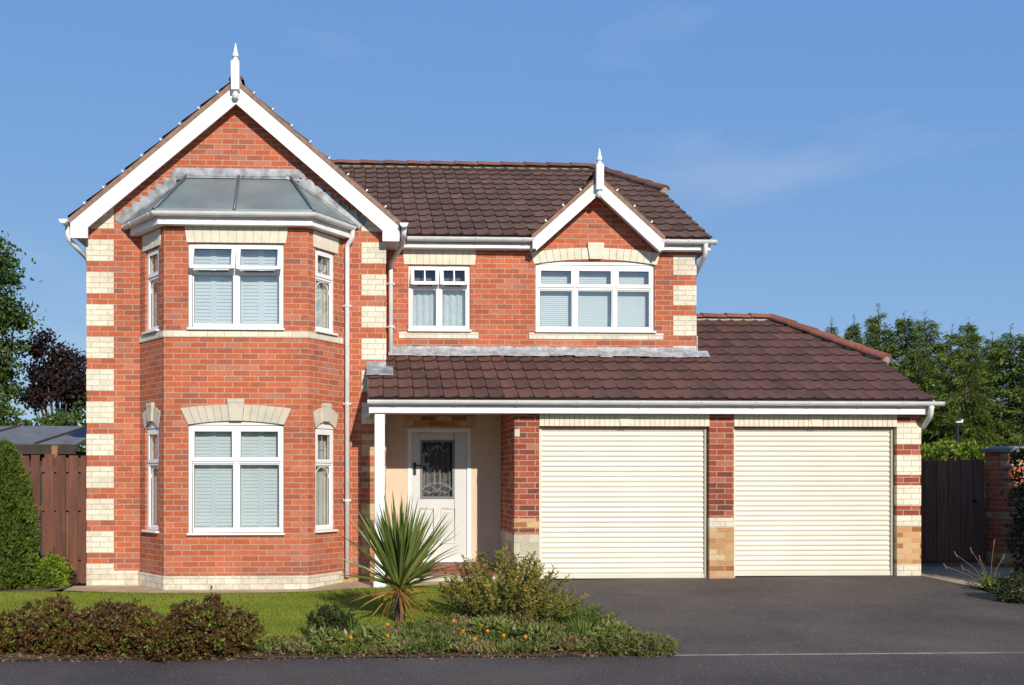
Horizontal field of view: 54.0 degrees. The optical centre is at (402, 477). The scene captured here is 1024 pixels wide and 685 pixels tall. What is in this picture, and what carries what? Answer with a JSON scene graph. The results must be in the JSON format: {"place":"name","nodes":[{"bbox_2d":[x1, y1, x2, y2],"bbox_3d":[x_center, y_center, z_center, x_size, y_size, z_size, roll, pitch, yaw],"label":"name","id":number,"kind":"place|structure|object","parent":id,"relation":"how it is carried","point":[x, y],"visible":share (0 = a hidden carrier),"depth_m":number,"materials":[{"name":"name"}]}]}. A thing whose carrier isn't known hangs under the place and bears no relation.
{"place":"outdoors","nodes":[
{"label":"outdoors","id":0,"kind":"place"},
{"bbox_2d":[0,582,503,646],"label":"lawn","id":1,"kind":"structure","parent":0,"point":[297,611],"depth_m":11.74,"materials":[{"name":"green plant"}]},
{"bbox_2d":[65,579,501,592],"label":"paving","id":2,"kind":"structure","parent":0,"point":[336,586],"depth_m":13.29,"materials":[{"name":"stone"}]},
{"bbox_2d":[0,574,1015,660],"bbox_3d":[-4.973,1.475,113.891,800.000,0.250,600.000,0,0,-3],"label":"ground","id":3,"kind":"structure","parent":0,"point":[84,584],"depth_m":8.86,"materials":[{"name":"brown soil"}]},
{"bbox_2d":[0,387,27,425],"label":"background bush","id":4,"kind":"object","parent":3,"relation":"on","point":[3,412],"visible":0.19,"depth_m":22.99,"materials":[{"name":"green plant"}]},
{"bbox_2d":[0,230,46,425],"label":"broadleaf tree","id":5,"kind":"object","parent":3,"relation":"on","point":[11,315],"visible":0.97,"depth_m":24.80,"materials":[{"name":"green plant"}]},
{"bbox_2d":[0,584,75,592],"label":"side bed","id":6,"kind":"object","parent":3,"relation":"on","point":[30,590],"visible":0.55,"depth_m":13.32,"materials":[{"name":"soil"}]},
{"bbox_2d":[0,437,45,589],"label":"conifer shrub","id":7,"kind":"object","parent":6,"relation":"on","point":[17,508],"visible":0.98,"depth_m":13.38,"materials":[{"name":"green plant"}]},
{"bbox_2d":[0,560,58,591],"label":"leafy shrub","id":8,"kind":"object","parent":6,"relation":"on","point":[30,585],"visible":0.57,"depth_m":13.52,"materials":[{"name":"green plant"}]},
{"bbox_2d":[30,551,74,590],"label":"leafy shrub","id":9,"kind":"object","parent":6,"relation":"on","point":[56,563],"visible":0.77,"depth_m":13.66,"materials":[{"name":"green plant"}]},
{"bbox_2d":[59,565,77,587],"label":"leafy shrub","id":10,"kind":"object","parent":6,"relation":"on","point":[72,582],"visible":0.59,"depth_m":13.84,"materials":[{"name":"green plant"}]},
{"bbox_2d":[3,400,79,450],"bbox_3d":[-8.381,-0.094,22.697,2.679,3.308,2.002,0,0,-3],"label":"background bush","id":11,"kind":"object","parent":3,"relation":"on","point":[51,422],"visible":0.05,"depth_m":22.57,"materials":[{"name":"green plant"}]},
{"bbox_2d":[0,425,86,554],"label":"garden shed","id":12,"kind":"structure","parent":3,"relation":"on","point":[41,441],"depth_m":18.27,"materials":[{"name":"grey wood"}]},
{"bbox_2d":[1,454,86,582],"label":"plank fence","id":13,"kind":"object","parent":3,"relation":"on","point":[62,508],"visible":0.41,"depth_m":14.10,"materials":[{"name":"brown wood"}]},
{"bbox_2d":[14,326,86,423],"bbox_3d":[-9.064,-1.194,26.675,2.890,5.638,2.266,0,0,21],"label":"purple tree","id":14,"kind":"object","parent":3,"relation":"on","point":[64,375],"visible":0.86,"depth_m":26.29,"materials":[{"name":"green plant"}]},
{"bbox_2d":[48,392,86,451],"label":"background bush","id":15,"kind":"object","parent":3,"relation":"on","point":[79,419],"visible":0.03,"depth_m":24.46,"materials":[{"name":"green plant"}]},
{"bbox_2d":[0,622,670,659],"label":"flower bed","id":16,"kind":"object","parent":3,"relation":"on","point":[271,656],"visible":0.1,"depth_m":8.73,"materials":[{"name":"soil"}]},
{"bbox_2d":[0,592,85,654],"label":"bronze shrub","id":17,"kind":"object","parent":16,"relation":"on","point":[31,628],"visible":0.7,"depth_m":8.80,"materials":[{"name":"brown plant"}]},
{"bbox_2d":[52,597,160,659],"bbox_3d":[-2.618,1.349,9.008,1.037,0.526,1.138,0,0,-3],"label":"bronze shrub","id":18,"kind":"object","parent":16,"relation":"on","point":[109,626],"visible":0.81,"depth_m":8.71,"materials":[{"name":"brown plant"}]},
{"bbox_2d":[132,586,266,662],"bbox_3d":[-1.801,1.290,8.878,1.134,0.650,1.172,0,0,-3],"label":"bronze shrub","id":19,"kind":"object","parent":16,"relation":"on","point":[186,629],"visible":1,"depth_m":8.62,"materials":[{"name":"brown plant"}]},
{"bbox_2d":[299,624,354,654],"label":"variegated plant","id":20,"kind":"object","parent":16,"relation":"on","point":[327,635],"visible":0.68,"depth_m":8.82,"materials":[{"name":"green plant"}]},
{"bbox_2d":[305,600,360,635],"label":"dark shrub","id":21,"kind":"object","parent":16,"relation":"on","point":[339,619],"visible":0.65,"depth_m":9.49,"materials":[{"name":"green plant"}]},
{"bbox_2d":[343,618,376,636],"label":"grassy clump","id":22,"kind":"object","parent":16,"relation":"on","point":[356,626],"visible":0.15,"depth_m":9.20,"materials":[{"name":"green plant"}]},
{"bbox_2d":[346,623,396,652],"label":"variegated plant","id":23,"kind":"object","parent":16,"relation":"on","point":[379,637],"visible":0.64,"depth_m":8.93,"materials":[{"name":"green plant"}]},
{"bbox_2d":[337,490,465,622],"bbox_3d":[-0.026,0.904,10.425,1.360,1.549,1.358,0,0,-3],"label":"cordyline","id":24,"kind":"object","parent":16,"relation":"on","point":[401,556],"visible":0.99,"depth_m":10.30,"materials":[{"name":"green plant"}]},
{"bbox_2d":[252,582,667,656],"bbox_3d":[0.397,1.440,10.731,3.774,0.330,4.146,0,0,-3],"label":"ground cover","id":25,"kind":"object","parent":16,"relation":"on","point":[431,634],"visible":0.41,"depth_m":8.99,"materials":[{"name":"green plant"}]},
{"bbox_2d":[464,611,515,638],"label":"variegated plant","id":26,"kind":"object","parent":16,"relation":"on","point":[492,621],"visible":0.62,"depth_m":9.42,"materials":[{"name":"green plant"}]},
{"bbox_2d":[434,545,572,618],"bbox_3d":[1.055,1.116,10.597,1.468,0.832,1.389,0,0,-21],"label":"straw bush","id":27,"kind":"object","parent":16,"relation":"on","point":[485,585],"visible":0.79,"depth_m":10.46,"materials":[{"name":"green plant"}]},
{"bbox_2d":[477,576,591,623],"bbox_3d":[1.407,1.279,10.302,1.113,0.522,1.152,0,0,-39],"label":"straw bush","id":28,"kind":"object","parent":16,"relation":"on","point":[546,605],"visible":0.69,"depth_m":10.22,"materials":[{"name":"green plant"}]},
{"bbox_2d":[508,619,562,646],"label":"variegated plant","id":29,"kind":"object","parent":16,"relation":"on","point":[543,629],"visible":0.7,"depth_m":9.08,"materials":[{"name":"green plant"}]},
{"bbox_2d":[534,598,621,625],"bbox_3d":[1.763,1.381,10.169,0.964,0.319,0.911,0,0,-3],"label":"fern clump","id":30,"kind":"object","parent":16,"relation":"on","point":[566,616],"visible":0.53,"depth_m":10.04,"materials":[{"name":"green plant"}]},
{"bbox_2d":[560,611,602,636],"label":"grassy clump","id":31,"kind":"object","parent":16,"relation":"on","point":[579,629],"visible":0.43,"depth_m":9.30,"materials":[{"name":"green plant"}]},
{"bbox_2d":[585,617,636,649],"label":"variegated plant","id":32,"kind":"object","parent":16,"relation":"on","point":[608,626],"visible":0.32,"depth_m":9.04,"materials":[{"name":"green plant"}]},
{"bbox_2d":[585,627,683,656],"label":"creeping conifer","id":33,"kind":"object","parent":16,"relation":"on","point":[630,644],"visible":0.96,"depth_m":8.79,"materials":[{"name":"green plant"}]},
{"bbox_2d":[59,43,944,593],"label":"detached house","id":34,"kind":"structure","parent":3,"relation":"on","point":[299,347],"depth_m":13.70,"materials":[{"name":"red brick"}]},
{"bbox_2d":[141,248,158,334],"bbox_3d":[-3.374,-2.539,13.586,0.212,1.148,0.880,0,0,-38],"label":"window","id":35,"kind":"structure","parent":34,"relation":"in","point":[153,255],"depth_m":13.71,"materials":[{"name":"white plastic"}]},
{"bbox_2d":[141,428,158,532],"bbox_3d":[-3.374,0.040,13.586,0.212,1.416,0.880,0,0,-38],"label":"window","id":36,"kind":"structure","parent":34,"relation":"in","point":[152,434],"depth_m":13.72,"materials":[{"name":"white plastic"}]},
{"bbox_2d":[187,243,284,330],"bbox_3d":[-2.229,-2.549,13.329,1.294,1.169,0.274,0,0,-2],"label":"window","id":37,"kind":"structure","parent":34,"relation":"in","point":[222,296],"depth_m":13.43,"materials":[{"name":"white plastic"}]},
{"bbox_2d":[187,425,284,534],"bbox_3d":[-2.230,0.035,13.355,1.294,1.467,0.220,0,0,-2],"label":"window","id":38,"kind":"structure","parent":34,"relation":"in","point":[236,473],"depth_m":13.43,"materials":[{"name":"white plastic"}]},
{"bbox_2d":[315,249,337,335],"bbox_3d":[-1.110,-2.539,13.685,0.212,1.148,0.880,0,0,33],"label":"window","id":39,"kind":"structure","parent":34,"relation":"in","point":[323,260],"depth_m":13.81,"materials":[{"name":"white plastic"}]},
{"bbox_2d":[315,428,337,532],"bbox_3d":[-1.110,0.040,13.685,0.212,1.416,0.880,0,0,33],"label":"window","id":40,"kind":"structure","parent":34,"relation":"in","point":[323,437],"depth_m":13.81,"materials":[{"name":"white plastic"}]},
{"bbox_2d":[408,265,470,331],"bbox_3d":[0.535,-2.634,14.695,0.934,0.989,0.235,0,0,-2],"label":"window","id":41,"kind":"structure","parent":34,"relation":"in","point":[439,295],"depth_m":14.70,"materials":[{"name":"white plastic"}]},
{"bbox_2d":[412,433,466,558],"bbox_3d":[0.533,0.267,14.680,0.809,1.856,0.195,0,0,-2],"label":"front door","id":42,"kind":"structure","parent":34,"relation":"in","point":[439,460],"depth_m":14.66,"materials":[{"name":"white plastic"}]},
{"bbox_2d":[535,265,655,332],"bbox_3d":[2.845,-2.641,14.792,1.799,1.003,0.207,0,0,-2],"label":"window","id":43,"kind":"structure","parent":34,"relation":"in","point":[618,299],"depth_m":14.86,"materials":[{"name":"white plastic"}]},
{"bbox_2d":[539,427,706,579],"bbox_3d":[2.987,0.390,13.561,2.322,2.160,0.095,0,0,-2],"label":"garage door","id":44,"kind":"structure","parent":34,"relation":"in","point":[615,502],"depth_m":13.54,"materials":[{"name":"beige metal"}]},
{"bbox_2d":[734,427,893,577],"bbox_3d":[5.613,0.378,13.675,2.262,2.135,0.095,0,0,-2],"label":"garage door","id":45,"kind":"structure","parent":34,"relation":"in","point":[809,501],"depth_m":13.65,"materials":[{"name":"beige metal"}]},
{"bbox_2d":[921,459,984,561],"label":"side gate","id":46,"kind":"structure","parent":34,"relation":"attached to","point":[952,506],"depth_m":14.91,"materials":[{"name":"brown wood"}]},
{"bbox_2d":[825,317,839,335],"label":"conifer tree","id":47,"kind":"object","parent":3,"relation":"on","point":[831,329],"visible":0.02,"depth_m":34.66,"materials":[{"name":"green plant"}]},
{"bbox_2d":[843,315,866,343],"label":"conifer tree","id":48,"kind":"object","parent":3,"relation":"on","point":[850,334],"visible":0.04,"depth_m":33.62,"materials":[{"name":"green plant"}]},
{"bbox_2d":[863,303,898,368],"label":"conifer tree","id":49,"kind":"object","parent":3,"relation":"on","point":[873,325],"visible":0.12,"depth_m":31.60,"materials":[{"name":"green plant"}]},
{"bbox_2d":[885,311,937,441],"bbox_3d":[15.942,-1.766,31.194,4.404,6.928,3.841,0,0,-34],"label":"conifer tree","id":50,"kind":"object","parent":3,"relation":"on","point":[903,326],"visible":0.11,"depth_m":31.14,"materials":[{"name":"green plant"}]},
{"bbox_2d":[894,338,976,454],"bbox_3d":[14.716,-1.201,28.295,4.174,5.495,4.317,0,0,26],"label":"conifer tree","id":51,"kind":"object","parent":3,"relation":"on","point":[916,364],"visible":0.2,"depth_m":27.93,"materials":[{"name":"green plant"}]},
{"bbox_2d":[901,311,970,437],"bbox_3d":[16.224,-1.817,30.691,4.627,6.678,3.924,0,0,-3],"label":"conifer tree","id":52,"kind":"object","parent":3,"relation":"on","point":[918,334],"visible":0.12,"depth_m":30.57,"materials":[{"name":"green plant"}]},
{"bbox_2d":[923,324,981,438],"bbox_3d":[16.681,-1.444,30.020,4.038,6.462,3.714,0,0,-21],"label":"conifer tree","id":53,"kind":"object","parent":3,"relation":"on","point":[950,340],"visible":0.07,"depth_m":30.16,"materials":[{"name":"green plant"}]},
{"bbox_2d":[921,439,993,562],"bbox_3d":[8.201,0.381,15.918,2.567,2.046,1.051,0,0,-3],"label":"hedge","id":54,"kind":"object","parent":3,"relation":"on","point":[968,448],"visible":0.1,"depth_m":15.63,"materials":[{"name":"green leaf"},{"name":"bark"}]},
{"bbox_2d":[955,419,962,443],"bbox_3d":[12.304,0.068,22.045,0.150,2.703,0.095,0,0,-3],"label":"garden lamp","id":55,"kind":"object","parent":3,"relation":"on","point":[957,428],"visible":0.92,"depth_m":22.03,"materials":[{"name":"black metal"}]},
{"bbox_2d":[922,343,1010,454],"bbox_3d":[15.282,-1.061,27.276,4.282,5.227,3.910,0,0,-3],"label":"conifer tree","id":56,"kind":"object","parent":3,"relation":"on","point":[965,365],"visible":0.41,"depth_m":26.99,"materials":[{"name":"green plant"}]},
{"bbox_2d":[946,316,1019,434],"bbox_3d":[17.448,-1.731,31.420,4.953,6.664,4.400,0,0,-3],"label":"conifer tree","id":57,"kind":"object","parent":3,"relation":"on","point":[973,338],"visible":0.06,"depth_m":31.20,"materials":[{"name":"green plant"}]},
{"bbox_2d":[948,330,1017,441],"bbox_3d":[17.648,-1.185,30.018,4.394,6.454,4.018,0,0,-21],"label":"conifer tree","id":58,"kind":"object","parent":3,"relation":"on","point":[981,354],"visible":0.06,"depth_m":29.73,"materials":[{"name":"green plant"}]},
{"bbox_2d":[966,571,1016,592],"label":"weed clump","id":59,"kind":"object","parent":3,"relation":"on","point":[987,583],"visible":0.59,"depth_m":12.32,"materials":[{"name":"green plant"}]},
{"bbox_2d":[943,539,1004,584],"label":"seeding stalks","id":60,"kind":"object","parent":59,"relation":"on","point":[979,562],"visible":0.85,"depth_m":12.44,"materials":[{"name":"plant"}]},
{"bbox_2d":[960,323,1023,452],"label":"conifer tree","id":61,"kind":"object","parent":3,"relation":"on","point":[1007,357],"visible":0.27,"depth_m":27.10,"materials":[{"name":"green plant"}]},
{"bbox_2d":[980,446,1023,566],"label":"brick pillar","id":62,"kind":"structure","parent":3,"relation":"on","point":[998,475],"depth_m":14.77,"materials":[{"name":"red brick"}]},
{"bbox_2d":[990,337,1023,445],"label":"conifer tree","id":63,"kind":"object","parent":3,"relation":"on","point":[1015,409],"visible":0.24,"depth_m":26.77,"materials":[{"name":"green plant"}]},
{"bbox_2d":[990,570,1023,603],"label":"dark shrub","id":64,"kind":"object","parent":3,"relation":"on","point":[1018,597],"visible":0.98,"depth_m":11.52,"materials":[{"name":"green plant"}]},
{"bbox_2d":[1001,447,1023,571],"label":"clipped hedge","id":65,"kind":"object","parent":3,"relation":"on","point":[1014,456],"visible":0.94,"depth_m":13.92,"materials":[{"name":"green plant"}]},
{"bbox_2d":[0,653,1023,684],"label":"pavement","id":66,"kind":"structure","parent":0,"point":[932,669],"depth_m":8.06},
{"bbox_2d":[0,648,674,665],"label":"leaf litter","id":67,"kind":"object","parent":66,"relation":"on","point":[451,653],"visible":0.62,"depth_m":8.68,"materials":[{"name":"brown plant"}]},
{"bbox_2d":[673,652,1023,655],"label":"edging strip","id":68,"kind":"object","parent":66,"relation":"on","point":[841,653],"visible":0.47,"depth_m":8.84,"materials":[{"name":"concrete"}]},
{"bbox_2d":[0,0,1023,447],"label":"sky","id":69,"kind":"structure","parent":0,"point":[841,159],"materials":[{"name":"blue"}]},
{"bbox_2d":[542,575,1023,653],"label":"driveway","id":70,"kind":"structure","parent":0,"point":[834,614],"depth_m":10.85,"materials":[{"name":"grey asphalt"}]},
{"bbox_2d":[921,562,1023,591],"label":"side path","id":71,"kind":"structure","parent":0,"point":[938,570],"depth_m":14.13,"materials":[{"name":"grey concrete"}]}
]}

